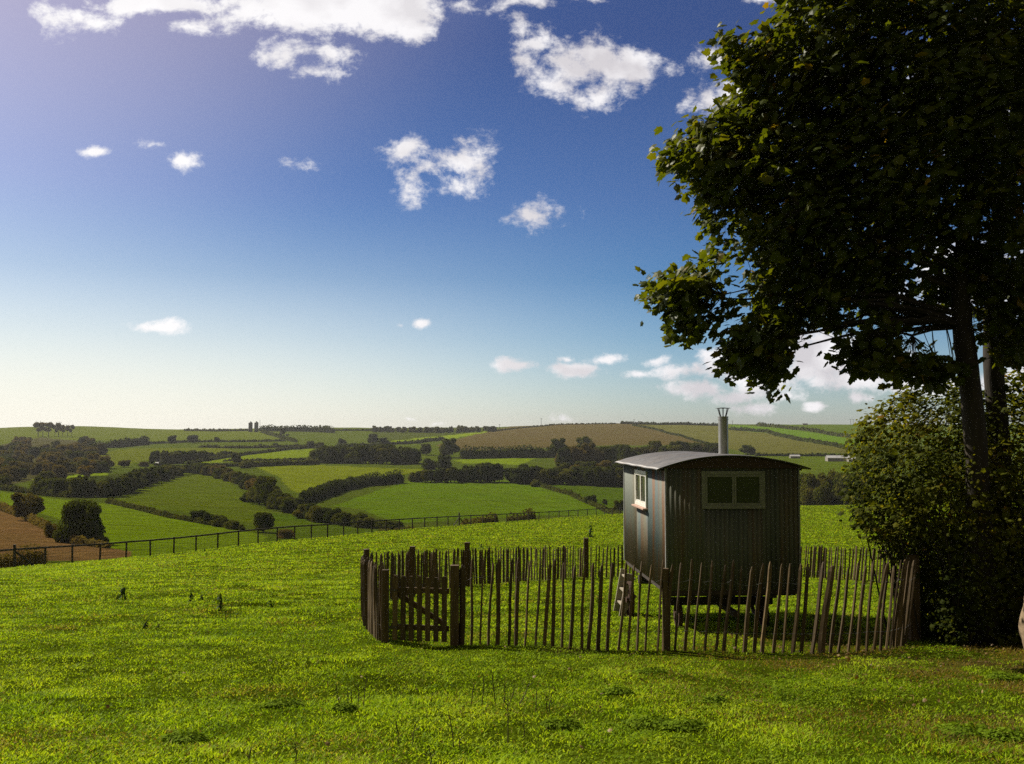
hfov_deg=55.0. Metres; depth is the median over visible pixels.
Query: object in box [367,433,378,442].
bush
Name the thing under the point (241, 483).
bush
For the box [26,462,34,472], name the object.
broad tree
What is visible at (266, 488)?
broad tree
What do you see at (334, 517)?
bush
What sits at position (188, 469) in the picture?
broad tree
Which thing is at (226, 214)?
sky
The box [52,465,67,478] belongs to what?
broad tree
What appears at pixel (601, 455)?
broad tree
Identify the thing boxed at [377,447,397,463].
broad tree
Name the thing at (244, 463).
bush
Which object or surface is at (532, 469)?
broad tree
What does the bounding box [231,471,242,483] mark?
bush
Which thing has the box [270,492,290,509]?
broad tree
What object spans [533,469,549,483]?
broad tree
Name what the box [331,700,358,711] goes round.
leafy weed
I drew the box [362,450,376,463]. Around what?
broad tree
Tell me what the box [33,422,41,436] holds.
pine tree
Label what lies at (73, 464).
broad tree
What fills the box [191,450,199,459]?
bush
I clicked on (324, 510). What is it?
broad tree
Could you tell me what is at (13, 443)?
broad tree
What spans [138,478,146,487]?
broad tree
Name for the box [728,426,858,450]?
hedge
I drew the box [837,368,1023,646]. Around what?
tall hedge
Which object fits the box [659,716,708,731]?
leafy weed
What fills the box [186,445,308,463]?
hedge
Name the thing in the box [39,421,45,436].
pine tree
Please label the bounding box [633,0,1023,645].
sycamore tree
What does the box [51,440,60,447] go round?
broad tree
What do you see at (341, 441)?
bush
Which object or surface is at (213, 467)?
broad tree
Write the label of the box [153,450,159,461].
broad tree
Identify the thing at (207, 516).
bush
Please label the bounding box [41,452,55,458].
broad tree
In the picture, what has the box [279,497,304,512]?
broad tree
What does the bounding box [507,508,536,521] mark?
bramble patch
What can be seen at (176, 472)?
broad tree
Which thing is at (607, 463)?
broad tree
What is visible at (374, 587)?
paling fence
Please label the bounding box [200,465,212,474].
bush
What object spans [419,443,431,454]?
broad tree
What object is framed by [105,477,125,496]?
broad tree
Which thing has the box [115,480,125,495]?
broad tree
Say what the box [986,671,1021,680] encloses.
leafy weed
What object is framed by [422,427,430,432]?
bush
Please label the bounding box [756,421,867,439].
hedge
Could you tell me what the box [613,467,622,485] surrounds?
broad tree
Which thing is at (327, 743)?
fallen leaves
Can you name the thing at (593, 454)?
broad tree
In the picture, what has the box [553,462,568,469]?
broad tree
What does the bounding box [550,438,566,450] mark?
broad tree
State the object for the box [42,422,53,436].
pine tree
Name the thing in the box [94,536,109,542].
bush
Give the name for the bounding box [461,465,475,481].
broad tree
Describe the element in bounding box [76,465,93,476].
broad tree
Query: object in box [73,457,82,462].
broad tree
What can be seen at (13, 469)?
broad tree
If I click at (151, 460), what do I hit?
conifer tree
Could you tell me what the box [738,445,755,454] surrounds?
broad tree
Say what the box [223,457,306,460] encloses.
hedge
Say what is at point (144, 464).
bush
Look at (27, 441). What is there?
broad tree
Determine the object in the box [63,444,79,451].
broad tree
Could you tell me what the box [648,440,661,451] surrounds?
broad tree
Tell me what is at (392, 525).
broad tree
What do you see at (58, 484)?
broad tree
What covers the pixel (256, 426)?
silo
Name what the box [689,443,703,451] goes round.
broad tree
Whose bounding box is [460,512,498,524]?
bramble patch
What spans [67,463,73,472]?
broad tree
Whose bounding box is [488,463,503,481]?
broad tree
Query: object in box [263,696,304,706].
leafy weed
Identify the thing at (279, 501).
broad tree
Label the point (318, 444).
bush
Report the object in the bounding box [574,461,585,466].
broad tree
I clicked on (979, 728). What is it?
leafy weed
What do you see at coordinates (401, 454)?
broad tree
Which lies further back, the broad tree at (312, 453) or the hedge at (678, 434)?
the hedge at (678, 434)
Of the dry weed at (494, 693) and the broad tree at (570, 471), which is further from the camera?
the broad tree at (570, 471)
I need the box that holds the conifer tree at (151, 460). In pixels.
[148,452,154,463]
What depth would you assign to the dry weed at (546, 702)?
8.72 m
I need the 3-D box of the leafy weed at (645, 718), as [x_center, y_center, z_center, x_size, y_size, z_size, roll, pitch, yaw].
[1.161,2.840,8.265,0.502,0.111,0.396,0,-3,0]
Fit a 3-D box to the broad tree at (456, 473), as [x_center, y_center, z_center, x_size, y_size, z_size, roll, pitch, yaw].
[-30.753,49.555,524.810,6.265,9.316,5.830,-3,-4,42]
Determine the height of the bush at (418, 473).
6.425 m
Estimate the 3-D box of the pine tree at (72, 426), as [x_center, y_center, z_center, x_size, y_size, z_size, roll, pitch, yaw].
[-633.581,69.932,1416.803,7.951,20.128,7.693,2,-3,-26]
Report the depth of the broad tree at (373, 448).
709.24 m
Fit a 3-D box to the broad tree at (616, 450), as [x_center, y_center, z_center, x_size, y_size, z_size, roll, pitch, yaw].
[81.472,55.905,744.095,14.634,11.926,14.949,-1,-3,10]
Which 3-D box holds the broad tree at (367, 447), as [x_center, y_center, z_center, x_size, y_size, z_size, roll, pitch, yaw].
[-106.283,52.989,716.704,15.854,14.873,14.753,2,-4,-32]
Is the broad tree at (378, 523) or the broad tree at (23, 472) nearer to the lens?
the broad tree at (378, 523)
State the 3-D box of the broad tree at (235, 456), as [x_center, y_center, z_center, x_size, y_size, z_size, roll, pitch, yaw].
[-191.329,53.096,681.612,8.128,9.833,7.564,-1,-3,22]
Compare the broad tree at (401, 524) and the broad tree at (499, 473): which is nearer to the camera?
the broad tree at (401, 524)
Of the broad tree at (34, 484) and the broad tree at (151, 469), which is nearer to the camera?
the broad tree at (34, 484)
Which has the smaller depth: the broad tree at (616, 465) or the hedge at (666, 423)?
the broad tree at (616, 465)
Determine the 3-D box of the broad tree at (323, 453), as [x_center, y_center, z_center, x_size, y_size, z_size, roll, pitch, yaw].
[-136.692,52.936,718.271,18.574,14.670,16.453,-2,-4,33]
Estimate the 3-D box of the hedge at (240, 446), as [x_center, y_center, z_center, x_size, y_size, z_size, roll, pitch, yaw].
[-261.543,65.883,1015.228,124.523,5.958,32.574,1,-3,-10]
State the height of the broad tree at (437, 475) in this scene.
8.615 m
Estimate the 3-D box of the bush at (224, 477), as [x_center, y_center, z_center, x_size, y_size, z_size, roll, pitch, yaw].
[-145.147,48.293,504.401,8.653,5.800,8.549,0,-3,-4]
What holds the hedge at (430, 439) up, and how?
on the ground at (186, 493)
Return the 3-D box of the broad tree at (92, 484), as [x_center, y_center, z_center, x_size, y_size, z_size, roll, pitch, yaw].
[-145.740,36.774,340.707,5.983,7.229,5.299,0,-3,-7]
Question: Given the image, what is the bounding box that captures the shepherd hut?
[615,408,811,626]
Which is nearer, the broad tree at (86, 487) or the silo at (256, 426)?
the broad tree at (86, 487)
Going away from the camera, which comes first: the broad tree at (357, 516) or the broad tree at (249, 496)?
the broad tree at (357, 516)
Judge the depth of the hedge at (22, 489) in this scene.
346.72 m
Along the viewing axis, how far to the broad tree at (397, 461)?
709.32 m
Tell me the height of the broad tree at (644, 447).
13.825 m
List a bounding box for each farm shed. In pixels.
[789,455,799,457]
[825,455,849,460]
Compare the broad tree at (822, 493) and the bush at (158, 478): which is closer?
the broad tree at (822, 493)
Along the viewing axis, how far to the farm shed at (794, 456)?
847.80 m
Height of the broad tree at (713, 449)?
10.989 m
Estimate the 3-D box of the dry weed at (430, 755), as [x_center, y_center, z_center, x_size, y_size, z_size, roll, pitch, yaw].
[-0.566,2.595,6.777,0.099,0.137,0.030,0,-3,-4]
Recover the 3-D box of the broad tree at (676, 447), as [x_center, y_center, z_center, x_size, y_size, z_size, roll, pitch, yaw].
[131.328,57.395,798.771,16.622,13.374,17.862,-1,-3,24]
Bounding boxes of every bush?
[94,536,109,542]
[138,461,149,466]
[154,474,160,482]
[162,470,171,480]
[163,466,174,478]
[169,452,183,463]
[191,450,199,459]
[197,451,205,459]
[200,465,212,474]
[202,512,213,523]
[211,514,228,526]
[212,468,224,478]
[220,471,231,480]
[224,520,239,529]
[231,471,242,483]
[238,479,243,488]
[239,459,253,467]
[305,441,314,447]
[315,442,323,447]
[331,511,346,524]
[335,512,351,525]
[338,438,346,443]
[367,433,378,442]
[408,472,417,481]
[415,471,422,481]
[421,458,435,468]
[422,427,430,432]
[433,427,439,432]
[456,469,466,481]
[530,479,539,486]
[583,494,596,502]
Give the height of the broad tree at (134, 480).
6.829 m
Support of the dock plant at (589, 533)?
on the ground at (186, 493)
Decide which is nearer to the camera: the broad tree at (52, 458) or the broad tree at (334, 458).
the broad tree at (52, 458)
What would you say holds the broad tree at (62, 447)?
on the ground at (186, 493)
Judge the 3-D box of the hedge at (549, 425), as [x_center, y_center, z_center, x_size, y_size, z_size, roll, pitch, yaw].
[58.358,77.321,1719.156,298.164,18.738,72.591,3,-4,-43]
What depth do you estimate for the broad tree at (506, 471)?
528.81 m
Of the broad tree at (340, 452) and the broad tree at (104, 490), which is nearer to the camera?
the broad tree at (104, 490)
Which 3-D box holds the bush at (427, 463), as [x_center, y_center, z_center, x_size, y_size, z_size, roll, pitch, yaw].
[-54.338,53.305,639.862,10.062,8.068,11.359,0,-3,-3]
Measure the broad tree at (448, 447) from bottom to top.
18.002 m
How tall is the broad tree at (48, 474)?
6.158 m
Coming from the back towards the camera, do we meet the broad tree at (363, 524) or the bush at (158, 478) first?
the bush at (158, 478)
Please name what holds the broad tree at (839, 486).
on the ground at (186, 493)
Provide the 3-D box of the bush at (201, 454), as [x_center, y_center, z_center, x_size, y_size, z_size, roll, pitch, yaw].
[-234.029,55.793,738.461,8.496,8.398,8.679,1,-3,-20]
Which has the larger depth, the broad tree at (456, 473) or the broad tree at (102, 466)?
the broad tree at (102, 466)
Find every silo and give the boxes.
[248,421,252,431]
[254,421,257,431]
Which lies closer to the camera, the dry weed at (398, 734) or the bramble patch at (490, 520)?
the dry weed at (398, 734)
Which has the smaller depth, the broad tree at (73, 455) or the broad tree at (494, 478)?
the broad tree at (494, 478)
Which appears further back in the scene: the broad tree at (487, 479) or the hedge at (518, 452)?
the hedge at (518, 452)
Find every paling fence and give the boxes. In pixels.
[360,553,388,642]
[364,546,464,598]
[450,554,920,653]
[465,538,897,586]
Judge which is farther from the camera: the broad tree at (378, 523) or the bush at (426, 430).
the bush at (426, 430)
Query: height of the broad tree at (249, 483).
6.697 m
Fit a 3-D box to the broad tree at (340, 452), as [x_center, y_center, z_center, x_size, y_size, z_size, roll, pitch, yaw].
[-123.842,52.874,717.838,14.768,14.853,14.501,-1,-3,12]
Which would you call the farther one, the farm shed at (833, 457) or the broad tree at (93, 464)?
the farm shed at (833, 457)
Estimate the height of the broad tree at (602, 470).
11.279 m
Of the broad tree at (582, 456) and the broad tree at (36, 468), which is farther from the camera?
the broad tree at (582, 456)
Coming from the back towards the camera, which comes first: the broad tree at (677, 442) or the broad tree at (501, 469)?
the broad tree at (677, 442)
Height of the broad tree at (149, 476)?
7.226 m
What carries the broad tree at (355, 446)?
on the ground at (186, 493)
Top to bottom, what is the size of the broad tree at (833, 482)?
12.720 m
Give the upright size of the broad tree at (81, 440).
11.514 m
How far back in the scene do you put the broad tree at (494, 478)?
528.58 m
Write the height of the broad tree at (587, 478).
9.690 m
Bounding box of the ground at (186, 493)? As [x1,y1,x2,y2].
[0,423,1023,763]
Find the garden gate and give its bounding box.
[389,575,448,641]
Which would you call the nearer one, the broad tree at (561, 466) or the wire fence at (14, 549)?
the wire fence at (14, 549)
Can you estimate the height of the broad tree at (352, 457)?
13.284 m
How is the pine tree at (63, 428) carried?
on the ground at (186, 493)
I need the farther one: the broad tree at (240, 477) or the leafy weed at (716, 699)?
the broad tree at (240, 477)
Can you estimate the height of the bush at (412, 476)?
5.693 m
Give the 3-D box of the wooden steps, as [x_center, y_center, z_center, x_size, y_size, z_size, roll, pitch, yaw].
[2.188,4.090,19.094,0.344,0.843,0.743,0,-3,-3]
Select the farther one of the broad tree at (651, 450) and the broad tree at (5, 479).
the broad tree at (651, 450)
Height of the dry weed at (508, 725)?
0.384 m
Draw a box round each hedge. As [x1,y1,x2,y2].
[0,483,71,497]
[0,501,111,547]
[87,435,149,447]
[105,498,245,529]
[149,439,285,443]
[184,428,247,430]
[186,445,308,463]
[198,443,305,447]
[210,462,238,466]
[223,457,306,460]
[252,458,319,466]
[259,424,334,432]
[260,429,297,441]
[298,468,404,503]
[334,428,370,430]
[335,436,444,446]
[459,444,556,458]
[497,422,615,430]
[536,479,622,513]
[620,421,717,425]
[632,424,709,442]
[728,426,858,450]
[754,452,850,455]
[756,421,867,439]
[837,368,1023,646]
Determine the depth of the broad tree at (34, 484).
349.07 m
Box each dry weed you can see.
[292,741,300,763]
[336,677,366,704]
[391,718,420,744]
[423,748,436,763]
[447,711,463,747]
[469,670,531,705]
[501,697,508,744]
[535,691,553,711]
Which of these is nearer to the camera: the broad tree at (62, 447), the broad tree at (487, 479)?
the broad tree at (487, 479)
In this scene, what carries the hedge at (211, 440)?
on the ground at (186, 493)
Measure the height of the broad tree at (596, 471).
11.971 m
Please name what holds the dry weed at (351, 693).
on the ground at (186, 493)
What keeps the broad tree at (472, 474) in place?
on the ground at (186, 493)
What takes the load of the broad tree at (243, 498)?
on the ground at (186, 493)
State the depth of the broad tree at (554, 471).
523.10 m
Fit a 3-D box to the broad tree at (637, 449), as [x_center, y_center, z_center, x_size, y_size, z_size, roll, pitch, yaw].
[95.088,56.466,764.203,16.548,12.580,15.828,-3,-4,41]
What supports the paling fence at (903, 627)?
on the ground at (186, 493)
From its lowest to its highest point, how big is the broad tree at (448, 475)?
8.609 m
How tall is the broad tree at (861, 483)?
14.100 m
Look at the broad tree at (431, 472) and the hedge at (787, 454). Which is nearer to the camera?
the broad tree at (431, 472)
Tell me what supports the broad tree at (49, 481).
on the ground at (186, 493)
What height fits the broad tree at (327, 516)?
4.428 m
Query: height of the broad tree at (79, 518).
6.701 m
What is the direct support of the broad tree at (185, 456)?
on the ground at (186, 493)
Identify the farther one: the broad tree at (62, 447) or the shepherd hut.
the broad tree at (62, 447)
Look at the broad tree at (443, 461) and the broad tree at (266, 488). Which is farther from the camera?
the broad tree at (443, 461)
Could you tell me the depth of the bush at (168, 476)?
484.96 m
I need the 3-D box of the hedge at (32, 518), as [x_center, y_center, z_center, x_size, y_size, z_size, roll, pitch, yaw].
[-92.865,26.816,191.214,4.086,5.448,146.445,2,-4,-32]
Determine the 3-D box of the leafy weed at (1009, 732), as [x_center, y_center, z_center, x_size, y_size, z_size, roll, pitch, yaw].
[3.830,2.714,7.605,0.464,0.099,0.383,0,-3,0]
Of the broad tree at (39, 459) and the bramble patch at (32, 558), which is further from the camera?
the broad tree at (39, 459)
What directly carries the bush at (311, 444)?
on the ground at (186, 493)
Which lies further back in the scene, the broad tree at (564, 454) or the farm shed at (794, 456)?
the farm shed at (794, 456)
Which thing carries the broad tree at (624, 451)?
on the ground at (186, 493)
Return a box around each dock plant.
[118,587,127,599]
[216,593,223,610]
[587,525,594,536]
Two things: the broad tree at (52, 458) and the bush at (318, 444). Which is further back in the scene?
the bush at (318, 444)
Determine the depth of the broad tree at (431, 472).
524.65 m
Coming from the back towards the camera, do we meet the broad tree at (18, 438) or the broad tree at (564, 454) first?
the broad tree at (18, 438)
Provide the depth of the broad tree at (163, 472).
481.86 m
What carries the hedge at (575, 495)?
on the ground at (186, 493)
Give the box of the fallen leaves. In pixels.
[70,631,1023,748]
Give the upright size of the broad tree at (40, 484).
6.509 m
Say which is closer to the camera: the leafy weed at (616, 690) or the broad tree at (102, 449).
the leafy weed at (616, 690)
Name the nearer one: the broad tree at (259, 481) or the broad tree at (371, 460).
the broad tree at (259, 481)
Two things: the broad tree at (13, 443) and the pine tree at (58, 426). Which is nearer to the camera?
the broad tree at (13, 443)
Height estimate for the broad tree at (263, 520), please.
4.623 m
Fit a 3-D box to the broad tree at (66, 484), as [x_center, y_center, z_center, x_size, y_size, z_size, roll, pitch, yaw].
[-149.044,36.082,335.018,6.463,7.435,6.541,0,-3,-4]
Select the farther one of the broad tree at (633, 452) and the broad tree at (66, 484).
the broad tree at (633, 452)
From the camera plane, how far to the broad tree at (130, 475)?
378.92 m
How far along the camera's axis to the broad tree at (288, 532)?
184.79 m
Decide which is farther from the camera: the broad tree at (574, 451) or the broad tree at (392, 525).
the broad tree at (574, 451)
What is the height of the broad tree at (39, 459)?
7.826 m
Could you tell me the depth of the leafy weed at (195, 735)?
7.55 m
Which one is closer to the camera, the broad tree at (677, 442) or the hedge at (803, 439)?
the broad tree at (677, 442)
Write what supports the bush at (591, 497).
on the ground at (186, 493)
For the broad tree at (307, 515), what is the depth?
253.62 m
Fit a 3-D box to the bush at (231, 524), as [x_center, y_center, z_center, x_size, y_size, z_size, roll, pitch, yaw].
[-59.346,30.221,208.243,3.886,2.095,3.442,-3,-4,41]
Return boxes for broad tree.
[0,474,9,485]
[1,458,16,465]
[2,465,20,480]
[8,442,22,449]
[9,461,29,470]
[10,492,45,517]
[11,436,23,441]
[14,443,30,449]
[17,468,27,478]
[20,439,31,446]
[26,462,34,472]
[27,446,43,457]
[29,461,48,474]
[30,475,42,493]
[35,478,53,489]
[36,457,49,462]
[39,443,49,447]
[39,470,55,479]
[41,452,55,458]
[43,478,59,491]
[43,521,58,537]
[45,454,57,462]
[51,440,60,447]
[51,478,65,493]
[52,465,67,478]
[52,499,105,542]
[56,444,66,450]
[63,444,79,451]
[64,477,82,496]
[67,450,84,459]
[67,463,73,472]
[68,462,77,471]
[68,477,84,497]
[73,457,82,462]
[76,458,88,470]
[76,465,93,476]
[77,437,85,443]
[77,475,88,497]
[82,437,94,444]
[84,460,97,472]
[87,478,97,496]
[95,461,109,471]
[95,481,111,497]
[97,443,107,454]
[98,455,114,467]
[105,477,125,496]
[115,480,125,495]
[117,460,130,466]
[120,471,133,485]
[120,476,133,492]
[122,475,130,494]
[132,471,141,486]
[132,476,137,491]
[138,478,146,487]
[143,466,156,479]
[144,470,154,485]
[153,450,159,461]
[153,466,166,480]
[155,468,162,478]
[160,450,168,463]
[161,464,180,475]
[167,435,176,443]
[176,464,193,473]
[176,466,186,473]
[178,450,189,461]
[186,435,198,442]
[187,451,193,460]
[188,510,205,520]
[195,462,209,472]
[210,464,225,471]
[231,452,241,462]
[235,473,248,483]
[239,491,256,502]
[242,474,256,489]
[245,478,256,489]
[245,485,259,503]
[253,475,276,505]
[253,512,274,531]
[259,481,279,503]
[266,488,282,508]
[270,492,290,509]
[276,496,295,509]
[278,529,293,538]
[279,427,288,435]
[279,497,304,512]
[292,504,305,518]
[302,503,315,519]
[305,505,320,520]
[306,450,319,459]
[309,505,323,522]
[314,445,335,463]
[316,507,331,522]
[323,507,341,523]
[328,448,343,462]
[335,444,349,459]
[342,447,362,463]
[349,444,365,463]
[350,512,367,527]
[356,445,370,463]
[356,517,373,527]
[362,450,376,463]
[367,444,384,463]
[373,521,390,528]
[377,438,389,442]
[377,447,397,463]
[379,521,397,528]
[385,444,398,463]
[392,457,401,463]
[393,521,404,527]
[398,447,414,463]
[402,448,421,461]
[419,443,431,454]
[420,469,430,481]
[429,470,433,481]
[432,467,443,481]
[433,454,451,468]
[439,438,460,455]
[443,467,458,481]
[450,466,460,481]
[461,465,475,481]
[466,467,478,482]
[474,463,483,481]
[477,463,489,481]
[484,462,490,481]
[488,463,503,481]
[489,464,498,480]
[497,465,503,481]
[503,467,511,481]
[509,467,532,483]
[518,464,529,482]
[528,465,539,482]
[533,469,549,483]
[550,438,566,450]
[550,468,562,483]
[550,469,572,484]
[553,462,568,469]
[555,447,573,465]
[562,468,573,474]
[567,445,581,464]
[570,470,582,484]
[571,466,585,475]
[574,447,591,461]
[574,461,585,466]
[576,436,592,445]
[579,469,593,485]
[581,442,598,461]
[588,465,601,485]
[592,448,604,463]
[598,466,608,485]
[599,446,613,460]
[599,466,614,485]
[600,460,611,467]
[608,446,617,455]
[612,448,618,459]
[613,463,622,485]
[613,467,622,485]
[613,499,623,511]
[617,444,632,459]
[630,447,643,453]
[630,449,641,455]
[641,445,651,450]
[641,447,655,453]
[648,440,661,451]
[658,446,671,451]
[667,445,683,450]
[669,440,683,450]
[680,441,688,450]
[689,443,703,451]
[702,445,718,452]
[703,443,717,446]
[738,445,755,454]
[800,473,822,505]
[809,478,831,505]
[816,468,836,504]
[830,472,858,504]
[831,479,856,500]
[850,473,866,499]
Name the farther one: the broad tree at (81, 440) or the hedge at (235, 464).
the broad tree at (81, 440)
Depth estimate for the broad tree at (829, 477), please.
371.13 m
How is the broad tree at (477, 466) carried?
on the ground at (186, 493)
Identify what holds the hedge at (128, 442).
on the ground at (186, 493)
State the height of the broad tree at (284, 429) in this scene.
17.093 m
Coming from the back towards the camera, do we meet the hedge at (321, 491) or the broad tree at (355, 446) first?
the broad tree at (355, 446)
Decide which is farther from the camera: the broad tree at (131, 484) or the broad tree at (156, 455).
the broad tree at (156, 455)
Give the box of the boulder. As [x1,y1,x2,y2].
[1018,598,1023,647]
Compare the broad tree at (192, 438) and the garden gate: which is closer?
the garden gate
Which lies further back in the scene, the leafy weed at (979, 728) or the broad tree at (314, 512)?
the broad tree at (314, 512)
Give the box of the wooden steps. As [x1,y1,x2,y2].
[613,569,636,616]
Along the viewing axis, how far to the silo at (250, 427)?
1596.72 m
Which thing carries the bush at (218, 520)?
on the ground at (186, 493)
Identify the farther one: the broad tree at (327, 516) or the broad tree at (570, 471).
the broad tree at (570, 471)
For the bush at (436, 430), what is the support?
on the ground at (186, 493)
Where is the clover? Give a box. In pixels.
[0,568,1023,763]
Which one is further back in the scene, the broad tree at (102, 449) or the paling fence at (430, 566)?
the broad tree at (102, 449)
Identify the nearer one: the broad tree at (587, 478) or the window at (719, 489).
the window at (719, 489)
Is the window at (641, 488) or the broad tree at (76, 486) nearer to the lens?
the window at (641, 488)
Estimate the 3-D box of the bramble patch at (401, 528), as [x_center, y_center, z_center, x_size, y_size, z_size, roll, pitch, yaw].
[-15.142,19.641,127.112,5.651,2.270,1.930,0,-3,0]
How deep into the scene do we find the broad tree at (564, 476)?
521.56 m
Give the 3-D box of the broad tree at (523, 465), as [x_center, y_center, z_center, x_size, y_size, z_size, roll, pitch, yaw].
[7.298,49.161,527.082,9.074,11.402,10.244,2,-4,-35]
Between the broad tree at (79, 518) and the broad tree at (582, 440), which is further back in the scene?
the broad tree at (582, 440)
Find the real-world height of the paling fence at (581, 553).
1.987 m
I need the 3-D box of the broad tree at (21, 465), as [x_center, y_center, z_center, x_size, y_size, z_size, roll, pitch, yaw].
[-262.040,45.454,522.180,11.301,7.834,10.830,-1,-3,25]
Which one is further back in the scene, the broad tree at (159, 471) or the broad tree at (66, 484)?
the broad tree at (159, 471)
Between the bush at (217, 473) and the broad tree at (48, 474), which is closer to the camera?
the broad tree at (48, 474)
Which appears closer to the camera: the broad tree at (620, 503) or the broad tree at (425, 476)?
the broad tree at (620, 503)
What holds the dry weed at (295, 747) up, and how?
on the ground at (186, 493)
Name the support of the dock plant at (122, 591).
on the ground at (186, 493)
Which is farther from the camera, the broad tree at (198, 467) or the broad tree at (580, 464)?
the broad tree at (580, 464)
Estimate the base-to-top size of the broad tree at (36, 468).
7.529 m
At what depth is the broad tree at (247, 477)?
414.11 m
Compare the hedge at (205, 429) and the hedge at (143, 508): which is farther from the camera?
the hedge at (205, 429)
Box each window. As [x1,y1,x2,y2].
[631,469,647,509]
[701,471,765,508]
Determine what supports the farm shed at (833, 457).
on the ground at (186, 493)
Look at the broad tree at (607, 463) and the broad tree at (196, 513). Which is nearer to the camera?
the broad tree at (196, 513)
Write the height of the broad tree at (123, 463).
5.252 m
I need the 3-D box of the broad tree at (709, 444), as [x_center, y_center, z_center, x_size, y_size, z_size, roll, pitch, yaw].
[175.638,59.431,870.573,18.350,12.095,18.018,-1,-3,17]
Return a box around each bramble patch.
[0,543,47,567]
[379,525,414,531]
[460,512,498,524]
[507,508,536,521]
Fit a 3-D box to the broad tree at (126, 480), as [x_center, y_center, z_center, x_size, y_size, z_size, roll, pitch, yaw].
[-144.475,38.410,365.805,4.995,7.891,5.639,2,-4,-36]
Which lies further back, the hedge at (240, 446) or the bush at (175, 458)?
the hedge at (240, 446)
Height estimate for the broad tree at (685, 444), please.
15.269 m
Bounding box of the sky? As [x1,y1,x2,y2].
[0,0,1023,428]
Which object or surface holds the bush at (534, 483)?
on the ground at (186, 493)
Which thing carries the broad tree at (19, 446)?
on the ground at (186, 493)
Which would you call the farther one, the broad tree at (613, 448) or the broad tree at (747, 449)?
the broad tree at (747, 449)
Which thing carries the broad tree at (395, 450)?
on the ground at (186, 493)
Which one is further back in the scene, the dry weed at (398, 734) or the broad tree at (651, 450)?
the broad tree at (651, 450)
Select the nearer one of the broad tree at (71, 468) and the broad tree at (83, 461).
the broad tree at (71, 468)
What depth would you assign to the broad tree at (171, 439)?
1141.99 m
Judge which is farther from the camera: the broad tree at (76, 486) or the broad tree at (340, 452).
the broad tree at (340, 452)
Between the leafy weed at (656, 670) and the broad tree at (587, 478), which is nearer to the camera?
the leafy weed at (656, 670)
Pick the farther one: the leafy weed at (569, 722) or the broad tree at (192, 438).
the broad tree at (192, 438)
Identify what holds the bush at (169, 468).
on the ground at (186, 493)
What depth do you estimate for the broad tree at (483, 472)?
527.16 m
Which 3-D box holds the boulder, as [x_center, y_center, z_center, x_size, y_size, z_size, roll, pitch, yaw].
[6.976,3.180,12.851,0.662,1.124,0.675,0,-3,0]
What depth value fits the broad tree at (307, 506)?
258.10 m
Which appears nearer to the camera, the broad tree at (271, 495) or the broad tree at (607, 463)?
the broad tree at (271, 495)
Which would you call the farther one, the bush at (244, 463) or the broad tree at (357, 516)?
the bush at (244, 463)
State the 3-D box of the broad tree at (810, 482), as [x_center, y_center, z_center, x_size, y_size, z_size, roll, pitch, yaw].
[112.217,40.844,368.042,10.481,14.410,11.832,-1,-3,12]
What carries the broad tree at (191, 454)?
on the ground at (186, 493)
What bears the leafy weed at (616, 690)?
on the ground at (186, 493)
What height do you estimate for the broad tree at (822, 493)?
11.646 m
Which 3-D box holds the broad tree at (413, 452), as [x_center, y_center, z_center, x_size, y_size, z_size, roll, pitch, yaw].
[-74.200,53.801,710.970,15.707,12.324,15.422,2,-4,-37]
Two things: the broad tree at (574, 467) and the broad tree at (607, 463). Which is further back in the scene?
the broad tree at (607, 463)
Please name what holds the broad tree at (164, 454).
on the ground at (186, 493)
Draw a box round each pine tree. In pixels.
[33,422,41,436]
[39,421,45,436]
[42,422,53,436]
[55,422,61,436]
[59,424,64,436]
[69,424,74,436]
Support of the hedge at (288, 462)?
on the ground at (186, 493)
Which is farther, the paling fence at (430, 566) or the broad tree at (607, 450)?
the broad tree at (607, 450)
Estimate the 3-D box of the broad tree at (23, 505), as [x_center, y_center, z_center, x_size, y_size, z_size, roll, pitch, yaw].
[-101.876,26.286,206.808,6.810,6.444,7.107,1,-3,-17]
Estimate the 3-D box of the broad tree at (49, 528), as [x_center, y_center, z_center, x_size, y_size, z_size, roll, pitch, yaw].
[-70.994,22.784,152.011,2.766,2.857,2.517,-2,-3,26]
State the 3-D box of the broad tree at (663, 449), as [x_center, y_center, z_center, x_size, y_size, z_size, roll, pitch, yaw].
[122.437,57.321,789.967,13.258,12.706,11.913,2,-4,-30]
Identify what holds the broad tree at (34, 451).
on the ground at (186, 493)
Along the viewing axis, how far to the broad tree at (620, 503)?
332.28 m
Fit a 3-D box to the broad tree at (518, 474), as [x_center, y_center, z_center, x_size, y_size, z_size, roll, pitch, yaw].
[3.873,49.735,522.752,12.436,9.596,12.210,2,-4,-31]
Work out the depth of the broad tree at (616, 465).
529.53 m
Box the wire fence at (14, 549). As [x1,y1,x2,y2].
[0,507,623,566]
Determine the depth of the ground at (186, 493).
17.62 m
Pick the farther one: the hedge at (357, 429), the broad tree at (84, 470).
the hedge at (357, 429)
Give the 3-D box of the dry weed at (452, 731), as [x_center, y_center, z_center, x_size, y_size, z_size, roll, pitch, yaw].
[-0.420,2.580,7.271,0.138,0.292,0.029,0,-3,-2]
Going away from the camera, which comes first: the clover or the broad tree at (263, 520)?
the clover
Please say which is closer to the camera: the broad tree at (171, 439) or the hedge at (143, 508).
the hedge at (143, 508)
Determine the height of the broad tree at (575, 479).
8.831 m
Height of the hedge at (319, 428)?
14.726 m
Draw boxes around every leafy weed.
[161,728,209,742]
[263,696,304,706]
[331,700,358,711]
[539,716,580,729]
[601,684,633,695]
[620,713,676,728]
[632,666,667,674]
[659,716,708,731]
[701,694,729,703]
[929,721,995,736]
[980,726,1023,741]
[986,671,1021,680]

